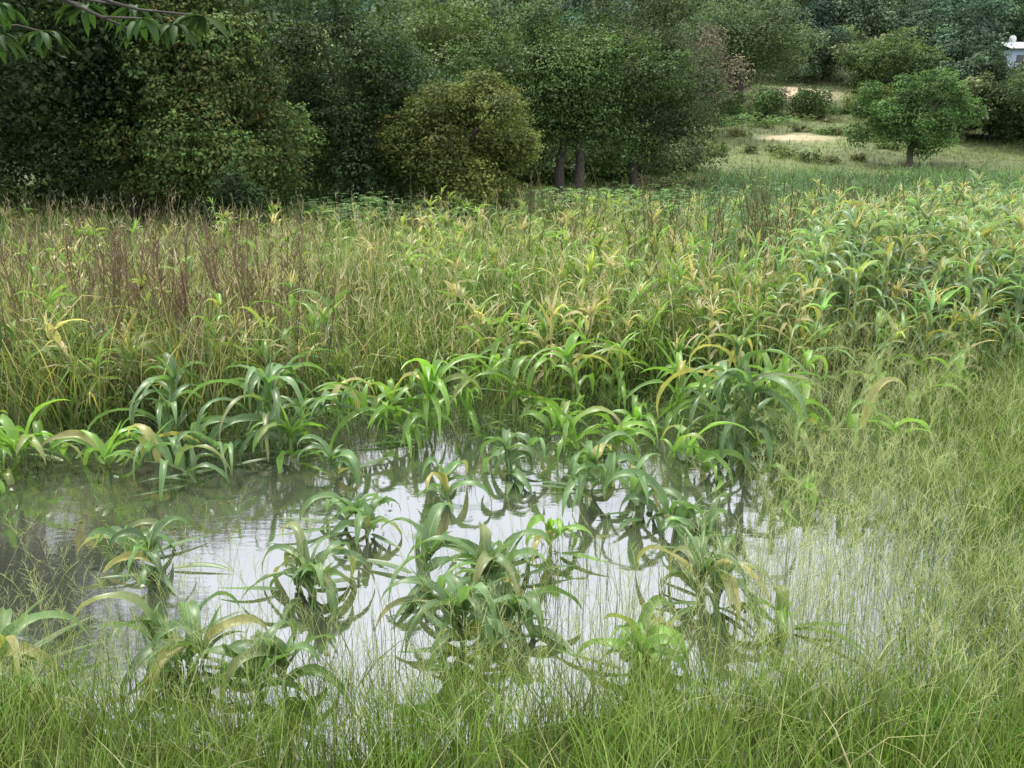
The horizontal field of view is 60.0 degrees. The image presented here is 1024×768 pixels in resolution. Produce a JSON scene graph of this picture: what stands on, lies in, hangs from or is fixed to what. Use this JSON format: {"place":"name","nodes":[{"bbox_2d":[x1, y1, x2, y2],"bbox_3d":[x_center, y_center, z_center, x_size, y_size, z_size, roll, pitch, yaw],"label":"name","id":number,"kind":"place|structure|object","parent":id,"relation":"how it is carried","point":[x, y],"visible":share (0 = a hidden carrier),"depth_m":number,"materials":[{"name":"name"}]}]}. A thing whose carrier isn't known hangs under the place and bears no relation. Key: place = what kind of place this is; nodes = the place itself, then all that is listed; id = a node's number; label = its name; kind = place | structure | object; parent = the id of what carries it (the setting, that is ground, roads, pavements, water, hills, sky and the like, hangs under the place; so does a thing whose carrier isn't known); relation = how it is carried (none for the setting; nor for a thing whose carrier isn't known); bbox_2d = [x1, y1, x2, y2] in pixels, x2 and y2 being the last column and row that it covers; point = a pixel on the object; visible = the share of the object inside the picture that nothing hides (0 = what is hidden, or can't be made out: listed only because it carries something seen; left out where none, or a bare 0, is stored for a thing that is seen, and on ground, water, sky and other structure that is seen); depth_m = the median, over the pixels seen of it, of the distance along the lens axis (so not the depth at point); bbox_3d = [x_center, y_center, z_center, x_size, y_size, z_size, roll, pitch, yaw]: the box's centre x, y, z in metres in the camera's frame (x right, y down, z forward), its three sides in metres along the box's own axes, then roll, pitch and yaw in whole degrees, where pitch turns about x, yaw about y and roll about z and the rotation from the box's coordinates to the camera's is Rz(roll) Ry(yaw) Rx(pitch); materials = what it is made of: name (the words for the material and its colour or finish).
{"place":"outdoors","nodes":[
{"label":"outdoors","id":0,"kind":"place"},
{"bbox_2d":[0,391,1023,760],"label":"water","id":1,"kind":"structure","parent":0,"point":[294,485],"depth_m":8.24,"materials":[{"name":"grey liquid"}]},
{"bbox_2d":[0,428,1018,688],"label":"floating leaves","id":2,"kind":"object","parent":1,"relation":"on","point":[308,524],"visible":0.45,"depth_m":8.49,"materials":[{"name":"green plant"}]},
{"bbox_2d":[0,170,1023,446],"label":"maize field","id":3,"kind":"structure","parent":0,"point":[872,238],"depth_m":14.09,"materials":[{"name":"green plant"}]},
{"bbox_2d":[0,39,1023,767],"bbox_3d":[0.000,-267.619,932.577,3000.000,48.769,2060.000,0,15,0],"label":"ground","id":4,"kind":"structure","parent":0,"point":[820,141],"depth_m":71.83,"materials":[{"name":"green plant"}]},
{"bbox_2d":[0,426,20,493],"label":"maize plant","id":5,"kind":"object","parent":4,"relation":"on","point":[7,475],"visible":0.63,"depth_m":9.60,"materials":[{"name":"green plant"}]},
{"bbox_2d":[0,410,61,469],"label":"maize plant","id":6,"kind":"object","parent":4,"relation":"on","point":[11,435],"visible":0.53,"depth_m":10.03,"materials":[{"name":"green plant"}]},
{"bbox_2d":[0,660,85,730],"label":"maize plant","id":7,"kind":"object","parent":4,"relation":"on","point":[29,677],"visible":0.21,"depth_m":5.57,"materials":[{"name":"green plant"}]},
{"bbox_2d":[0,593,108,676],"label":"maize plant","id":8,"kind":"object","parent":4,"relation":"on","point":[11,628],"visible":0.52,"depth_m":6.21,"materials":[{"name":"green plant"}]},
{"bbox_2d":[0,399,140,467],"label":"maize plant","id":9,"kind":"object","parent":4,"relation":"on","point":[39,441],"visible":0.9,"depth_m":9.84,"materials":[{"name":"green plant"}]},
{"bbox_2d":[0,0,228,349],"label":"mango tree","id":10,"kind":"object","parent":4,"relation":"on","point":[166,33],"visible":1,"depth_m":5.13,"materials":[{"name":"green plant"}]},
{"bbox_2d":[0,0,238,223],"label":"mango tree","id":11,"kind":"object","parent":4,"relation":"on","point":[13,93],"visible":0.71,"depth_m":31.85,"materials":[{"name":"green plant"}]},
{"bbox_2d":[77,515,231,595],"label":"maize plant","id":12,"kind":"object","parent":4,"relation":"on","point":[118,535],"visible":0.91,"depth_m":7.60,"materials":[{"name":"green plant"}]},
{"bbox_2d":[85,352,232,448],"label":"maize plant","id":13,"kind":"object","parent":4,"relation":"on","point":[166,407],"visible":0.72,"depth_m":10.54,"materials":[{"name":"green plant"}]},
{"bbox_2d":[0,0,330,227],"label":"mango tree","id":14,"kind":"object","parent":4,"relation":"on","point":[89,56],"visible":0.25,"depth_m":33.22,"materials":[{"name":"green plant"}]},
{"bbox_2d":[69,591,267,709],"bbox_3d":[-2.368,1.883,6.204,1.272,0.858,1.078,-7,16,-24],"label":"maize plant","id":15,"kind":"object","parent":4,"relation":"on","point":[148,623],"visible":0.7,"depth_m":6.13,"materials":[{"name":"green plant"}]},
{"bbox_2d":[104,412,280,500],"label":"maize plant","id":16,"kind":"object","parent":4,"relation":"on","point":[151,442],"visible":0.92,"depth_m":9.60,"materials":[{"name":"green plant"}]},
{"bbox_2d":[78,0,329,215],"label":"cashew tree","id":17,"kind":"object","parent":4,"relation":"on","point":[219,148],"visible":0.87,"depth_m":32.01,"materials":[{"name":"green plant"}]},
{"bbox_2d":[190,167,272,244],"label":"shrub","id":18,"kind":"object","parent":4,"relation":"on","point":[238,192],"visible":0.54,"depth_m":29.57,"materials":[{"name":"green plant"}]},
{"bbox_2d":[193,619,347,748],"bbox_3d":[-1.619,1.958,5.954,0.898,0.771,1.254,-13,20,-41],"label":"maize plant","id":19,"kind":"object","parent":4,"relation":"on","point":[279,656],"visible":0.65,"depth_m":5.83,"materials":[{"name":"green plant"}]},
{"bbox_2d":[181,349,374,465],"bbox_3d":[-2.726,0.346,10.687,2.255,1.472,1.683,0,15,0],"label":"maize plant","id":20,"kind":"object","parent":4,"relation":"on","point":[272,377],"visible":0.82,"depth_m":10.45,"materials":[{"name":"green plant"}]},
{"bbox_2d":[248,404,330,476],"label":"maize plant","id":21,"kind":"object","parent":4,"relation":"on","point":[290,433],"visible":0.88,"depth_m":10.14,"materials":[{"name":"green plant"}]},
{"bbox_2d":[219,521,374,619],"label":"maize plant","id":22,"kind":"object","parent":4,"relation":"on","point":[295,526],"visible":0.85,"depth_m":7.22,"materials":[{"name":"green plant"}]},
{"bbox_2d":[271,491,402,549],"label":"maize plant","id":23,"kind":"object","parent":4,"relation":"on","point":[361,509],"visible":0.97,"depth_m":8.32,"materials":[{"name":"green plant"}]},
{"bbox_2d":[297,434,393,486],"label":"maize plant","id":24,"kind":"object","parent":4,"relation":"on","point":[349,459],"visible":0.98,"depth_m":9.62,"materials":[{"name":"green plant"}]},
{"bbox_2d":[251,0,475,216],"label":"cashew tree","id":25,"kind":"object","parent":4,"relation":"on","point":[386,75],"visible":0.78,"depth_m":38.88,"materials":[{"name":"green plant"}]},
{"bbox_2d":[356,372,412,432],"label":"maize plant","id":26,"kind":"object","parent":4,"relation":"on","point":[386,390],"visible":0.45,"depth_m":11.78,"materials":[{"name":"green plant"}]},
{"bbox_2d":[305,349,497,458],"bbox_3d":[-1.328,0.313,10.867,2.219,1.442,1.501,2,15,8],"label":"maize plant","id":27,"kind":"object","parent":4,"relation":"on","point":[430,382],"visible":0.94,"depth_m":10.85,"materials":[{"name":"green plant"}]},
{"bbox_2d":[343,502,473,622],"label":"maize plant","id":28,"kind":"object","parent":4,"relation":"on","point":[431,521],"visible":0.64,"depth_m":7.41,"materials":[{"name":"green plant"}]},
{"bbox_2d":[417,457,491,505],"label":"maize plant","id":29,"kind":"object","parent":4,"relation":"on","point":[444,477],"visible":0.99,"depth_m":9.07,"materials":[{"name":"green plant"}]},
{"bbox_2d":[346,0,565,188],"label":"mango tree","id":30,"kind":"object","parent":4,"relation":"on","point":[436,37],"visible":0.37,"depth_m":49.99,"materials":[{"name":"green plant"}]},
{"bbox_2d":[374,570,538,666],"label":"maize plant","id":31,"kind":"object","parent":4,"relation":"on","point":[429,599],"visible":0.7,"depth_m":6.29,"materials":[{"name":"green plant"}]},
{"bbox_2d":[371,65,547,225],"bbox_3d":[-2.282,-9.963,38.283,7.638,7.096,10.425,0,15,0],"label":"cashew tree","id":32,"kind":"object","parent":4,"relation":"on","point":[505,142],"visible":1,"depth_m":35.88,"materials":[{"name":"green plant"}]},
{"bbox_2d":[396,521,551,629],"bbox_3d":[-0.170,1.625,6.997,1.429,0.892,0.918,-11,18,-35],"label":"maize plant","id":33,"kind":"object","parent":4,"relation":"on","point":[488,545],"visible":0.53,"depth_m":6.97,"materials":[{"name":"green plant"}]},
{"bbox_2d":[454,379,517,436],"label":"maize plant","id":34,"kind":"object","parent":4,"relation":"on","point":[467,397],"visible":0.76,"depth_m":11.41,"materials":[{"name":"green plant"}]},
{"bbox_2d":[430,539,582,595],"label":"maize plant","id":35,"kind":"object","parent":4,"relation":"on","point":[481,563],"visible":0.43,"depth_m":7.04,"materials":[{"name":"green plant"}]},
{"bbox_2d":[445,337,572,427],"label":"maize plant","id":36,"kind":"object","parent":4,"relation":"on","point":[493,372],"visible":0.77,"depth_m":11.74,"materials":[{"name":"green plant"}]},
{"bbox_2d":[0,354,1019,717],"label":"water grass","id":37,"kind":"structure","parent":4,"relation":"on","point":[486,416],"depth_m":10.12,"materials":[{"name":"green plant"}]},
{"bbox_2d":[0,60,1022,219],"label":"undergrowth","id":38,"kind":"object","parent":4,"relation":"on","point":[683,161],"visible":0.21,"depth_m":58.69,"materials":[{"name":"green plant"}]},
{"bbox_2d":[0,301,1023,767],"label":"bank grass","id":39,"kind":"structure","parent":4,"relation":"on","point":[866,741],"depth_m":4.87,"materials":[{"name":"green plant"}]},
{"bbox_2d":[0,299,1023,767],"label":"seeding grass","id":40,"kind":"structure","parent":4,"relation":"on","point":[824,583],"depth_m":5.91,"materials":[{"name":"green plant"}]},
{"bbox_2d":[0,164,1023,414],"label":"dry weed stalks","id":41,"kind":"object","parent":4,"relation":"on","point":[178,300],"visible":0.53,"depth_m":14.45,"materials":[{"name":"plant"}]},
{"bbox_2d":[0,0,1023,188],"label":"hillside trees","id":42,"kind":"object","parent":4,"relation":"on","point":[970,33],"visible":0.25,"depth_m":108.55,"materials":[{"name":"green plant"}]},
{"bbox_2d":[0,76,1023,275],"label":"meadow grass","id":43,"kind":"structure","parent":4,"relation":"on","point":[807,180],"depth_m":52.46,"materials":[{"name":"green plant"}]},
{"bbox_2d":[480,427,549,493],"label":"maize plant","id":44,"kind":"object","parent":4,"relation":"on","point":[525,446],"visible":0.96,"depth_m":9.73,"materials":[{"name":"green plant"}]},
{"bbox_2d":[493,582,581,653],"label":"maize plant","id":45,"kind":"object","parent":4,"relation":"on","point":[510,603],"visible":0.73,"depth_m":6.60,"materials":[{"name":"green plant"}]},
{"bbox_2d":[263,107,855,235],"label":"cassava plants","id":46,"kind":"object","parent":4,"relation":"on","point":[374,202],"visible":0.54,"depth_m":37.48,"materials":[{"name":"green plant"}]},
{"bbox_2d":[525,515,610,565],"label":"maize plant","id":47,"kind":"object","parent":4,"relation":"on","point":[537,519],"visible":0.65,"depth_m":7.84,"materials":[{"name":"green plant"}]},
{"bbox_2d":[517,397,621,465],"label":"maize plant","id":48,"kind":"object","parent":4,"relation":"on","point":[561,416],"visible":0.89,"depth_m":10.54,"materials":[{"name":"green plant"}]},
{"bbox_2d":[444,0,704,206],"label":"mango tree","id":49,"kind":"object","parent":4,"relation":"on","point":[565,102],"visible":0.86,"depth_m":45.88,"materials":[{"name":"green plant"}]},
{"bbox_2d":[523,431,645,517],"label":"maize plant","id":50,"kind":"object","parent":4,"relation":"on","point":[589,453],"visible":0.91,"depth_m":9.14,"materials":[{"name":"green plant"}]},
{"bbox_2d":[523,332,654,418],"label":"maize plant","id":51,"kind":"object","parent":4,"relation":"on","point":[566,354],"visible":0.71,"depth_m":11.65,"materials":[{"name":"green plant"}]},
{"bbox_2d":[567,412,655,458],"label":"maize plant","id":52,"kind":"object","parent":4,"relation":"on","point":[616,441],"visible":0.62,"depth_m":10.46,"materials":[{"name":"green plant"}]},
{"bbox_2d":[577,395,657,442],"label":"maize plant","id":53,"kind":"object","parent":4,"relation":"on","point":[635,414],"visible":0.66,"depth_m":10.96,"materials":[{"name":"green plant"}]},
{"bbox_2d":[530,0,736,194],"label":"mango tree","id":54,"kind":"object","parent":4,"relation":"on","point":[664,121],"visible":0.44,"depth_m":51.80,"materials":[{"name":"green plant"}]},
{"bbox_2d":[553,595,718,718],"bbox_3d":[0.957,1.950,6.045,0.926,0.740,1.286,-7,16,-24],"label":"maize plant","id":55,"kind":"object","parent":4,"relation":"on","point":[645,645],"visible":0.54,"depth_m":6.10,"materials":[{"name":"green plant"}]},
{"bbox_2d":[592,453,708,544],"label":"maize plant","id":56,"kind":"object","parent":4,"relation":"on","point":[636,473],"visible":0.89,"depth_m":8.51,"materials":[{"name":"green plant"}]},
{"bbox_2d":[622,338,764,443],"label":"maize plant","id":57,"kind":"object","parent":4,"relation":"on","point":[678,365],"visible":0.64,"depth_m":11.22,"materials":[{"name":"green plant"}]},
{"bbox_2d":[659,492,735,557],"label":"maize plant","id":58,"kind":"object","parent":4,"relation":"on","point":[689,524],"visible":0.59,"depth_m":8.04,"materials":[{"name":"green plant"}]},
{"bbox_2d":[635,525,772,641],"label":"maize plant","id":59,"kind":"object","parent":4,"relation":"on","point":[712,568],"visible":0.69,"depth_m":7.01,"materials":[{"name":"green plant"}]},
{"bbox_2d":[660,416,753,492],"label":"maize plant","id":60,"kind":"object","parent":4,"relation":"on","point":[683,442],"visible":0.91,"depth_m":9.84,"materials":[{"name":"green plant"}]},
{"bbox_2d":[679,21,756,133],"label":"bare tree","id":61,"kind":"object","parent":4,"relation":"on","point":[707,43],"visible":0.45,"depth_m":80.42,"materials":[{"name":"brown plant"}]},
{"bbox_2d":[703,86,746,117],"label":"shrub","id":62,"kind":"object","parent":4,"relation":"on","point":[732,104],"visible":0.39,"depth_m":90.52,"materials":[{"name":"green plant"}]},
{"bbox_2d":[656,310,831,472],"bbox_3d":[2.586,0.151,10.255,2.071,2.104,1.743,11,18,35],"label":"maize plant","id":63,"kind":"object","parent":4,"relation":"on","point":[724,383],"visible":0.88,"depth_m":10.04,"materials":[{"name":"green plant"}]},
{"bbox_2d":[672,0,822,101],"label":"acacia tree","id":64,"kind":"object","parent":4,"relation":"on","point":[749,30],"visible":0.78,"depth_m":98.19,"materials":[{"name":"green plant"}]},
{"bbox_2d":[740,84,791,121],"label":"shrub","id":65,"kind":"object","parent":4,"relation":"on","point":[770,100],"visible":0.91,"depth_m":89.74,"materials":[{"name":"green plant"}]},
{"bbox_2d":[739,345,827,434],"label":"maize plant","id":66,"kind":"object","parent":4,"relation":"on","point":[767,363],"visible":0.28,"depth_m":11.35,"materials":[{"name":"green plant"}]},
{"bbox_2d":[723,584,868,654],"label":"maize plant","id":67,"kind":"object","parent":4,"relation":"on","point":[780,603],"visible":0.48,"depth_m":6.65,"materials":[{"name":"green plant"}]},
{"bbox_2d":[767,463,851,524],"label":"maize plant","id":68,"kind":"object","parent":4,"relation":"on","point":[788,474],"visible":0.64,"depth_m":9.06,"materials":[{"name":"green plant"}]},
{"bbox_2d":[780,85,839,117],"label":"shrub","id":69,"kind":"object","parent":4,"relation":"on","point":[811,101],"visible":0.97,"depth_m":91.57,"materials":[{"name":"green plant"}]},
{"bbox_2d":[719,355,930,470],"bbox_3d":[3.587,0.432,10.193,2.244,1.558,1.499,7,16,23],"label":"maize plant","id":70,"kind":"object","parent":4,"relation":"on","point":[880,384],"visible":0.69,"depth_m":10.08,"materials":[{"name":"green plant"}]},
{"bbox_2d":[840,80,896,119],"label":"shrub","id":71,"kind":"object","parent":4,"relation":"on","point":[886,93],"visible":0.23,"depth_m":91.14,"materials":[{"name":"green plant"}]},
{"bbox_2d":[835,27,952,99],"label":"acacia tree","id":72,"kind":"object","parent":4,"relation":"on","point":[903,56],"visible":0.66,"depth_m":93.77,"materials":[{"name":"green plant"}]},
{"bbox_2d":[830,348,977,418],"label":"maize plant","id":73,"kind":"object","parent":4,"relation":"on","point":[954,356],"visible":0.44,"depth_m":12.06,"materials":[{"name":"green plant"}]},
{"bbox_2d":[844,67,987,168],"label":"round tree","id":74,"kind":"object","parent":4,"relation":"on","point":[910,108],"visible":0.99,"depth_m":66.87,"materials":[{"name":"green plant"}]},
{"bbox_2d":[975,65,1023,145],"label":"mango tree","id":75,"kind":"object","parent":4,"relation":"on","point":[1016,102],"visible":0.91,"depth_m":76.61,"materials":[{"name":"green plant"}]},
{"bbox_2d":[1001,49,1023,68],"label":"walls","id":76,"kind":"structure","parent":0,"point":[1013,54],"depth_m":138.16,"materials":[{"name":"blue paint"}]},
{"bbox_2d":[1016,55,1023,62],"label":"window","id":77,"kind":"structure","parent":76,"relation":"attached to","point":[1019,58],"depth_m":138.07,"materials":[{"name":"grey glass"}]},
{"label":"roof back","id":78,"kind":"object","parent":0,"visible":0},
{"bbox_2d":[997,42,1023,48],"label":"roof front","id":79,"kind":"structure","parent":78,"relation":"attached to","point":[1017,45],"depth_m":138.59,"materials":[{"name":"metal"}]},
{"bbox_2d":[1009,35,1016,43],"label":"satellite dish","id":80,"kind":"object","parent":79,"relation":"attached to","point":[1014,38],"visible":0.87,"depth_m":138.94,"materials":[{"name":"white paint"}]}
]}

